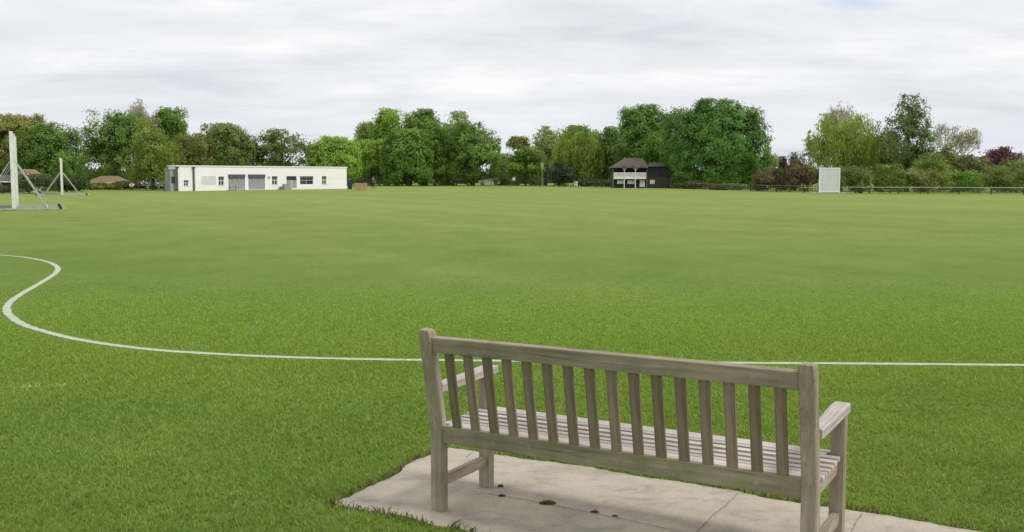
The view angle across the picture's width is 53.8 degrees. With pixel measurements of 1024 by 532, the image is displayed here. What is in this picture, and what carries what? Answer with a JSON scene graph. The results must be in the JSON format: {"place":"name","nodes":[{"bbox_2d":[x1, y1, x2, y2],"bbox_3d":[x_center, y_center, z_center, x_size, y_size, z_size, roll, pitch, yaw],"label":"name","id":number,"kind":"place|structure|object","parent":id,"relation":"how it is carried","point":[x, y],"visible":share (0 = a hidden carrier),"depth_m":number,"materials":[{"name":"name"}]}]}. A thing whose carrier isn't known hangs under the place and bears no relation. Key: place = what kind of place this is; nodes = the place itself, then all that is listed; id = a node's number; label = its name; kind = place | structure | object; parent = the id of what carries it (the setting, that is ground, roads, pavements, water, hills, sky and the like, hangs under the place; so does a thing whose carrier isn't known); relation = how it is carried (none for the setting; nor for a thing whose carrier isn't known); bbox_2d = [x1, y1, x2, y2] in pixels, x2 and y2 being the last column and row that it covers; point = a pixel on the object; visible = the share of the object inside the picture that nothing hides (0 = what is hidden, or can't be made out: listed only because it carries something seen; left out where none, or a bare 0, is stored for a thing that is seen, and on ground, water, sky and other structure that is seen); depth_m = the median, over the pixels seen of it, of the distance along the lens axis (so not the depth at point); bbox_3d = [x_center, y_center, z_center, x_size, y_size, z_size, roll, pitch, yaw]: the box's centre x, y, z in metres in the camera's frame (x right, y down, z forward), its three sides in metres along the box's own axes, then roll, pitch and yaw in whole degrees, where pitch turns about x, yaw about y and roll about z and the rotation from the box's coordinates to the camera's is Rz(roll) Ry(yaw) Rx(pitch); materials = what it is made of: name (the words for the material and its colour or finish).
{"place":"outdoors","nodes":[
{"label":"outdoors","id":0,"kind":"place"},
{"bbox_2d":[0,182,1023,531],"bbox_3d":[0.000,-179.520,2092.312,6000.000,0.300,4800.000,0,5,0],"label":"ground","id":1,"kind":"structure","parent":0,"point":[488,234],"depth_m":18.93,"materials":[{"name":"green plant"}]},
{"bbox_2d":[0,120,8,174],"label":"broadleaf tree","id":2,"kind":"object","parent":1,"relation":"on","point":[3,149],"visible":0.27,"depth_m":134.57,"materials":[{"name":"green plant"}]},
{"bbox_2d":[0,185,10,193],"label":"shrub","id":3,"kind":"object","parent":1,"relation":"on","point":[3,189],"visible":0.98,"depth_m":110.67,"materials":[{"name":"green plant"}]},
{"bbox_2d":[0,175,20,192],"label":"brick house","id":4,"kind":"structure","parent":1,"relation":"on","point":[5,182],"depth_m":115.70,"materials":[{"name":"white paint"}]},
{"bbox_2d":[18,169,40,192],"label":"cream house","id":5,"kind":"structure","parent":1,"relation":"on","point":[31,171],"depth_m":118.62,"materials":[{"name":"orange tile"}]},
{"bbox_2d":[0,131,65,209],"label":"sightscreen","id":6,"kind":"object","parent":1,"relation":"on","point":[13,165],"visible":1,"depth_m":52.72,"materials":[{"name":"white paint"}]},
{"bbox_2d":[7,172,59,193],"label":"shrub","id":7,"kind":"object","parent":1,"relation":"on","point":[36,181],"visible":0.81,"depth_m":109.84,"materials":[{"name":"green plant"}]},
{"bbox_2d":[0,112,69,177],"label":"broadleaf tree","id":8,"kind":"object","parent":1,"relation":"on","point":[17,121],"visible":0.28,"depth_m":135.26,"materials":[{"name":"green plant"}]},
{"bbox_2d":[6,122,90,189],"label":"broadleaf tree","id":9,"kind":"object","parent":1,"relation":"on","point":[47,149],"visible":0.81,"depth_m":130.45,"materials":[{"name":"green plant"}]},
{"bbox_2d":[33,158,88,195],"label":"sightscreen","id":10,"kind":"object","parent":1,"relation":"on","point":[60,173],"visible":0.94,"depth_m":96.49,"materials":[{"name":"white paint"}]},
{"bbox_2d":[49,175,92,191],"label":"shrub","id":11,"kind":"object","parent":1,"relation":"on","point":[79,183],"visible":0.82,"depth_m":121.20,"materials":[{"name":"green plant"}]},
{"bbox_2d":[85,182,124,189],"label":"shrub","id":12,"kind":"object","parent":1,"relation":"on","point":[104,186],"visible":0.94,"depth_m":134.75,"materials":[{"name":"green plant"}]},
{"bbox_2d":[90,176,126,188],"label":"bungalow","id":13,"kind":"object","parent":1,"relation":"on","point":[107,179],"visible":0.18,"depth_m":141.73,"materials":[{"name":"orange tile"}]},
{"bbox_2d":[70,108,150,186],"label":"broadleaf tree","id":14,"kind":"object","parent":1,"relation":"on","point":[117,134],"visible":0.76,"depth_m":147.27,"materials":[{"name":"green plant"}]},
{"bbox_2d":[115,180,141,188],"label":"shrub","id":15,"kind":"object","parent":1,"relation":"on","point":[127,183],"visible":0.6,"depth_m":138.89,"materials":[{"name":"green plant"}]},
{"bbox_2d":[124,95,164,129],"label":"bare tree","id":16,"kind":"object","parent":1,"relation":"on","point":[140,108],"visible":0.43,"depth_m":169.12,"materials":[{"name":"brown plant"}]},
{"bbox_2d":[123,116,180,189],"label":"willow tree","id":17,"kind":"object","parent":1,"relation":"on","point":[151,161],"visible":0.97,"depth_m":131.75,"materials":[{"name":"green plant"}]},
{"bbox_2d":[139,184,164,190],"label":"field fence","id":18,"kind":"object","parent":1,"relation":"on","point":[157,186],"visible":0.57,"depth_m":131.25,"materials":[{"name":"brown wood"}]},
{"bbox_2d":[149,106,189,176],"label":"broadleaf tree","id":19,"kind":"object","parent":1,"relation":"on","point":[174,124],"visible":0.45,"depth_m":169.15,"materials":[{"name":"green plant"}]},
{"bbox_2d":[164,169,175,190],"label":"grey annexe","id":20,"kind":"structure","parent":1,"relation":"on","point":[170,179],"depth_m":126.62,"materials":[{"name":"paint"}]},
{"bbox_2d":[166,133,216,165],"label":"broadleaf tree","id":21,"kind":"object","parent":1,"relation":"on","point":[191,150],"visible":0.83,"depth_m":159.56,"materials":[{"name":"green plant"}]},
{"bbox_2d":[198,122,259,165],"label":"broadleaf tree","id":22,"kind":"object","parent":1,"relation":"on","point":[236,145],"visible":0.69,"depth_m":164.20,"materials":[{"name":"green plant"}]},
{"bbox_2d":[228,183,237,190],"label":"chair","id":23,"kind":"object","parent":1,"relation":"on","point":[230,187],"visible":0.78,"depth_m":129.83,"materials":[{"name":"grey"}]},
{"bbox_2d":[167,165,346,190],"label":"white pavilion","id":24,"kind":"structure","parent":1,"relation":"on","point":[203,178],"depth_m":134.01,"materials":[{"name":"paint"}]},
{"bbox_2d":[219,177,223,184],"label":"window","id":25,"kind":"structure","parent":24,"relation":"in","point":[221,179],"depth_m":130.71,"materials":[{"name":"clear glass"}]},
{"bbox_2d":[272,176,277,184],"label":"window","id":26,"kind":"structure","parent":24,"relation":"in","point":[274,178],"depth_m":135.87,"materials":[{"name":"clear glass"}]},
{"bbox_2d":[286,176,295,187],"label":"door","id":27,"kind":"structure","parent":24,"relation":"in","point":[291,180],"depth_m":137.66,"materials":[{"name":"white glass"}]},
{"bbox_2d":[300,176,312,183],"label":"window","id":28,"kind":"structure","parent":24,"relation":"in","point":[303,179],"depth_m":139.19,"materials":[{"name":"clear glass"}]},
{"bbox_2d":[322,176,325,183],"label":"window","id":29,"kind":"structure","parent":24,"relation":"in","point":[323,177],"depth_m":141.09,"materials":[{"name":"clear glass"}]},
{"bbox_2d":[252,127,312,166],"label":"broadleaf tree","id":30,"kind":"object","parent":1,"relation":"on","point":[278,150],"visible":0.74,"depth_m":167.55,"materials":[{"name":"green plant"}]},
{"bbox_2d":[279,184,291,189],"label":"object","id":31,"kind":"object","parent":1,"relation":"on","point":[285,187],"visible":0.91,"depth_m":135.43,"materials":[{"name":"white"}]},
{"bbox_2d":[303,135,362,179],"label":"broadleaf tree","id":32,"kind":"object","parent":1,"relation":"on","point":[333,151],"visible":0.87,"depth_m":162.89,"materials":[{"name":"green plant"}]},
{"bbox_2d":[347,178,364,184],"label":"parked car","id":33,"kind":"object","parent":1,"relation":"on","point":[351,181],"visible":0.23,"depth_m":198.49,"materials":[{"name":"paint"}]},
{"bbox_2d":[355,183,366,190],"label":"wooden crate","id":34,"kind":"object","parent":1,"relation":"on","point":[360,186],"visible":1,"depth_m":130.17,"materials":[{"name":"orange wood"}]},
{"bbox_2d":[352,120,380,184],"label":"broadleaf tree","id":35,"kind":"object","parent":1,"relation":"on","point":[361,133],"visible":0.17,"depth_m":197.18,"materials":[{"name":"green plant"}]},
{"bbox_2d":[347,139,392,184],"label":"broadleaf tree","id":36,"kind":"object","parent":1,"relation":"on","point":[370,159],"visible":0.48,"depth_m":187.14,"materials":[{"name":"green plant"}]},
{"bbox_2d":[366,107,402,184],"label":"broadleaf tree","id":37,"kind":"object","parent":1,"relation":"on","point":[386,120],"visible":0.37,"depth_m":192.92,"materials":[{"name":"green plant"}]},
{"bbox_2d":[379,127,433,185],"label":"broadleaf tree","id":38,"kind":"object","parent":1,"relation":"on","point":[404,148],"visible":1,"depth_m":179.66,"materials":[{"name":"green plant"}]},
{"bbox_2d":[395,111,451,185],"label":"broadleaf tree","id":39,"kind":"object","parent":1,"relation":"on","point":[440,160],"visible":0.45,"depth_m":184.95,"materials":[{"name":"green plant"}]},
{"bbox_2d":[413,108,438,185],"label":"broadleaf tree","id":40,"kind":"object","parent":1,"relation":"on","point":[426,112],"visible":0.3,"depth_m":186.33,"materials":[{"name":"green plant"}]},
{"bbox_2d":[440,173,452,184],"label":"shrub","id":41,"kind":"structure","parent":1,"relation":"on","point":[449,180],"depth_m":204.29,"materials":[{"name":"green plant"}]},
{"bbox_2d":[348,172,557,185],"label":"fence","id":42,"kind":"object","parent":1,"relation":"on","point":[453,181],"visible":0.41,"depth_m":189.24,"materials":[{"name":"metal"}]},
{"bbox_2d":[439,110,474,180],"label":"broadleaf tree","id":43,"kind":"object","parent":1,"relation":"on","point":[455,115],"visible":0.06,"depth_m":201.21,"materials":[{"name":"green plant"}]},
{"bbox_2d":[451,178,470,184],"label":"parked car","id":44,"kind":"object","parent":1,"relation":"on","point":[463,182],"visible":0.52,"depth_m":195.47,"materials":[{"name":"paint"}]},
{"bbox_2d":[443,120,501,185],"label":"broadleaf tree","id":45,"kind":"object","parent":1,"relation":"on","point":[474,147],"visible":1,"depth_m":183.34,"materials":[{"name":"green plant"}]},
{"bbox_2d":[478,178,499,184],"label":"parked car","id":46,"kind":"object","parent":1,"relation":"on","point":[487,182],"visible":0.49,"depth_m":195.49,"materials":[{"name":"paint"}]},
{"bbox_2d":[496,153,515,184],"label":"broadleaf tree","id":47,"kind":"object","parent":1,"relation":"on","point":[504,165],"visible":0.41,"depth_m":202.55,"materials":[{"name":"green plant"}]},
{"bbox_2d":[2,255,1023,365],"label":"boundary line","id":48,"kind":"object","parent":1,"relation":"on","point":[6,309],"visible":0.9,"depth_m":9.48,"materials":[{"name":"white paint"}]},
{"bbox_2d":[9,164,1022,183],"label":"distant woodland","id":49,"kind":"object","parent":1,"relation":"on","point":[89,178],"depth_m":300.82,"materials":[{"name":"green plant"}]},
{"bbox_2d":[505,135,530,176],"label":"broadleaf tree","id":50,"kind":"object","parent":1,"relation":"on","point":[519,142],"visible":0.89,"depth_m":193.83,"materials":[{"name":"green plant"}]},
{"bbox_2d":[515,179,534,184],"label":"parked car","id":51,"kind":"object","parent":1,"relation":"on","point":[533,182],"visible":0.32,"depth_m":194.48,"materials":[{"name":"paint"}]},
{"bbox_2d":[506,145,544,185],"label":"broadleaf tree","id":52,"kind":"object","parent":1,"relation":"on","point":[526,159],"visible":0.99,"depth_m":184.21,"materials":[{"name":"green plant"}]},
{"bbox_2d":[532,177,542,184],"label":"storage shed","id":53,"kind":"structure","parent":1,"relation":"on","point":[540,182],"depth_m":199.32,"materials":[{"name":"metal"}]},
{"bbox_2d":[530,125,559,184],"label":"broadleaf tree","id":54,"kind":"object","parent":1,"relation":"on","point":[547,141],"visible":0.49,"depth_m":191.23,"materials":[{"name":"green plant"}]},
{"bbox_2d":[547,161,574,186],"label":"shrub","id":55,"kind":"object","parent":1,"relation":"on","point":[558,174],"visible":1,"depth_m":170.42,"materials":[{"name":"green plant"}]},
{"bbox_2d":[551,130,603,185],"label":"willow tree","id":56,"kind":"object","parent":1,"relation":"on","point":[577,151],"visible":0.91,"depth_m":173.60,"materials":[{"name":"green plant"}]},
{"bbox_2d":[556,124,599,180],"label":"broadleaf tree","id":57,"kind":"object","parent":1,"relation":"on","point":[573,129],"visible":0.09,"depth_m":193.71,"materials":[{"name":"green plant"}]},
{"bbox_2d":[572,179,610,186],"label":"shrub","id":58,"kind":"object","parent":1,"relation":"on","point":[595,182],"visible":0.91,"depth_m":166.18,"materials":[{"name":"green plant"}]},
{"bbox_2d":[590,126,620,180],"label":"broadleaf tree","id":59,"kind":"object","parent":1,"relation":"on","point":[607,141],"visible":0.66,"depth_m":177.53,"materials":[{"name":"green plant"}]},
{"bbox_2d":[609,158,670,187],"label":"timber pavilion","id":60,"kind":"structure","parent":1,"relation":"on","point":[633,173],"depth_m":149.84,"materials":[{"name":"white paint"}]},
{"bbox_2d":[640,180,644,186],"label":"door","id":61,"kind":"structure","parent":60,"relation":"in","point":[642,182],"depth_m":149.90,"materials":[{"name":"metal"}]},
{"bbox_2d":[614,103,669,163],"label":"broadleaf tree","id":62,"kind":"object","parent":1,"relation":"on","point":[638,124],"visible":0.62,"depth_m":168.42,"materials":[{"name":"green plant"}]},
{"bbox_2d":[640,131,691,163],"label":"broadleaf tree","id":63,"kind":"object","parent":1,"relation":"on","point":[653,151],"visible":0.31,"depth_m":163.87,"materials":[{"name":"green plant"}]},
{"bbox_2d":[671,171,675,187],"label":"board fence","id":64,"kind":"object","parent":1,"relation":"on","point":[672,180],"visible":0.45,"depth_m":149.96,"materials":[{"name":"green"}]},
{"bbox_2d":[673,180,716,188],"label":"shrub","id":65,"kind":"object","parent":1,"relation":"on","point":[689,184],"visible":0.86,"depth_m":144.60,"materials":[{"name":"green plant"}]},
{"bbox_2d":[658,96,775,186],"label":"oak tree","id":66,"kind":"object","parent":1,"relation":"on","point":[731,153],"visible":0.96,"depth_m":146.99,"materials":[{"name":"green plant"}]},
{"bbox_2d":[707,183,756,189],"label":"shrub","id":67,"kind":"object","parent":1,"relation":"on","point":[719,187],"visible":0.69,"depth_m":138.13,"materials":[{"name":"green plant"}]},
{"bbox_2d":[684,183,818,192],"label":"field fence","id":68,"kind":"object","parent":1,"relation":"on","point":[763,187],"visible":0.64,"depth_m":125.73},
{"bbox_2d":[750,167,787,191],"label":"shrub","id":69,"kind":"object","parent":1,"relation":"on","point":[764,178],"visible":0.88,"depth_m":127.03,"materials":[{"name":"brown plant"}]},
{"bbox_2d":[759,152,778,174],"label":"bare tree","id":70,"kind":"object","parent":1,"relation":"on","point":[776,159],"visible":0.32,"depth_m":198.41,"materials":[{"name":"green plant"}]},
{"bbox_2d":[776,156,788,190],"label":"conifer tree","id":71,"kind":"object","parent":1,"relation":"on","point":[782,160],"visible":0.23,"depth_m":138.99,"materials":[{"name":"green plant"}]},
{"bbox_2d":[787,151,802,189],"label":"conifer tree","id":72,"kind":"object","parent":1,"relation":"on","point":[794,161],"visible":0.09,"depth_m":139.24,"materials":[{"name":"green plant"}]},
{"bbox_2d":[780,153,818,191],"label":"shrub","id":73,"kind":"object","parent":1,"relation":"on","point":[796,173],"visible":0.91,"depth_m":124.40,"materials":[{"name":"brown plant"}]},
{"bbox_2d":[810,168,845,193],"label":"sightscreen","id":74,"kind":"object","parent":1,"relation":"on","point":[829,180],"visible":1,"depth_m":109.59,"materials":[{"name":"white paint"}]},
{"bbox_2d":[801,113,884,190],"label":"willow tree","id":75,"kind":"object","parent":1,"relation":"on","point":[856,147],"visible":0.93,"depth_m":130.09,"materials":[{"name":"green plant"}]},
{"bbox_2d":[820,101,865,137],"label":"bare tree","id":76,"kind":"object","parent":1,"relation":"on","point":[840,112],"visible":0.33,"depth_m":149.71,"materials":[{"name":"green plant"}]},
{"bbox_2d":[834,165,874,192],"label":"shrub","id":77,"kind":"object","parent":1,"relation":"on","point":[854,176],"visible":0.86,"depth_m":112.93,"materials":[{"name":"green plant"}]},
{"bbox_2d":[853,126,900,190],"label":"broadleaf tree","id":78,"kind":"object","parent":1,"relation":"on","point":[885,152],"visible":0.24,"depth_m":135.59,"materials":[{"name":"green plant"}]},
{"bbox_2d":[864,163,911,192],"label":"shrub","id":79,"kind":"object","parent":1,"relation":"on","point":[888,178],"visible":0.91,"depth_m":112.79,"materials":[{"name":"green plant"}]},
{"bbox_2d":[879,92,939,190],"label":"poplar tree","id":80,"kind":"object","parent":1,"relation":"on","point":[909,125],"visible":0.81,"depth_m":125.94,"materials":[{"name":"green plant"}]},
{"bbox_2d":[904,168,950,192],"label":"shrub","id":81,"kind":"object","parent":1,"relation":"on","point":[932,177],"visible":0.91,"depth_m":112.82,"materials":[{"name":"green plant"}]},
{"bbox_2d":[841,186,1023,194],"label":"field fence","id":82,"kind":"object","parent":1,"relation":"on","point":[928,189],"visible":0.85,"depth_m":107.60,"materials":[{"name":"metal"}]},
{"bbox_2d":[910,152,955,191],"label":"shrub","id":83,"kind":"object","parent":1,"relation":"on","point":[936,162],"visible":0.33,"depth_m":120.79,"materials":[{"name":"green plant"}]},
{"bbox_2d":[920,140,978,191],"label":"shrub","id":84,"kind":"object","parent":1,"relation":"on","point":[948,155],"visible":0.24,"depth_m":127.86,"materials":[{"name":"green plant"}]},
{"bbox_2d":[930,122,982,158],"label":"bare tree","id":85,"kind":"object","parent":1,"relation":"on","point":[966,140],"visible":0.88,"depth_m":139.04,"materials":[{"name":"green plant"}]},
{"bbox_2d":[939,169,995,192],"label":"shrub","id":86,"kind":"object","parent":1,"relation":"on","point":[968,179],"visible":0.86,"depth_m":112.90,"materials":[{"name":"green plant"}]},
{"bbox_2d":[949,154,993,191],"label":"shrub","id":87,"kind":"object","parent":1,"relation":"on","point":[977,166],"visible":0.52,"depth_m":124.65,"materials":[{"name":"green plant"}]},
{"bbox_2d":[978,146,1023,168],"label":"purple tree","id":88,"kind":"object","parent":1,"relation":"on","point":[997,156],"visible":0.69,"depth_m":148.22,"materials":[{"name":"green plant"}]},
{"bbox_2d":[985,164,1020,191],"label":"shrub","id":89,"kind":"object","parent":1,"relation":"on","point":[998,166],"visible":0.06,"depth_m":126.97,"materials":[{"name":"green plant"}]},
{"bbox_2d":[982,167,1023,191],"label":"shrub","id":90,"kind":"object","parent":1,"relation":"on","point":[1002,176],"visible":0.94,"depth_m":113.01,"materials":[{"name":"green plant"}]},
{"bbox_2d":[998,157,1023,191],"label":"shrub","id":91,"kind":"object","parent":1,"relation":"on","point":[1016,164],"visible":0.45,"depth_m":122.77,"materials":[{"name":"green plant"}]},
{"bbox_2d":[0,0,1023,176],"label":"sky","id":92,"kind":"structure","parent":0,"point":[313,69],"materials":[{"name":"white"}]},
{"bbox_2d":[330,447,979,531],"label":"path","id":93,"kind":"structure","parent":0,"point":[577,494],"depth_m":5.09,"materials":[{"name":"concrete"}]},
{"bbox_2d":[539,499,556,504],"bbox_3d":[0.180,1.188,5.100,0.093,0.024,0.058,0,5,0],"label":"moss tuft","id":94,"kind":"object","parent":93,"relation":"on","point":[547,502],"visible":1,"depth_m":5.09,"materials":[{"name":"green plant"}]},
{"bbox_2d":[419,328,850,531],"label":"park bench","id":95,"kind":"object","parent":93,"relation":"on","point":[808,470],"visible":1,"depth_m":4.44,"materials":[{"name":"grey wood"}]}
]}

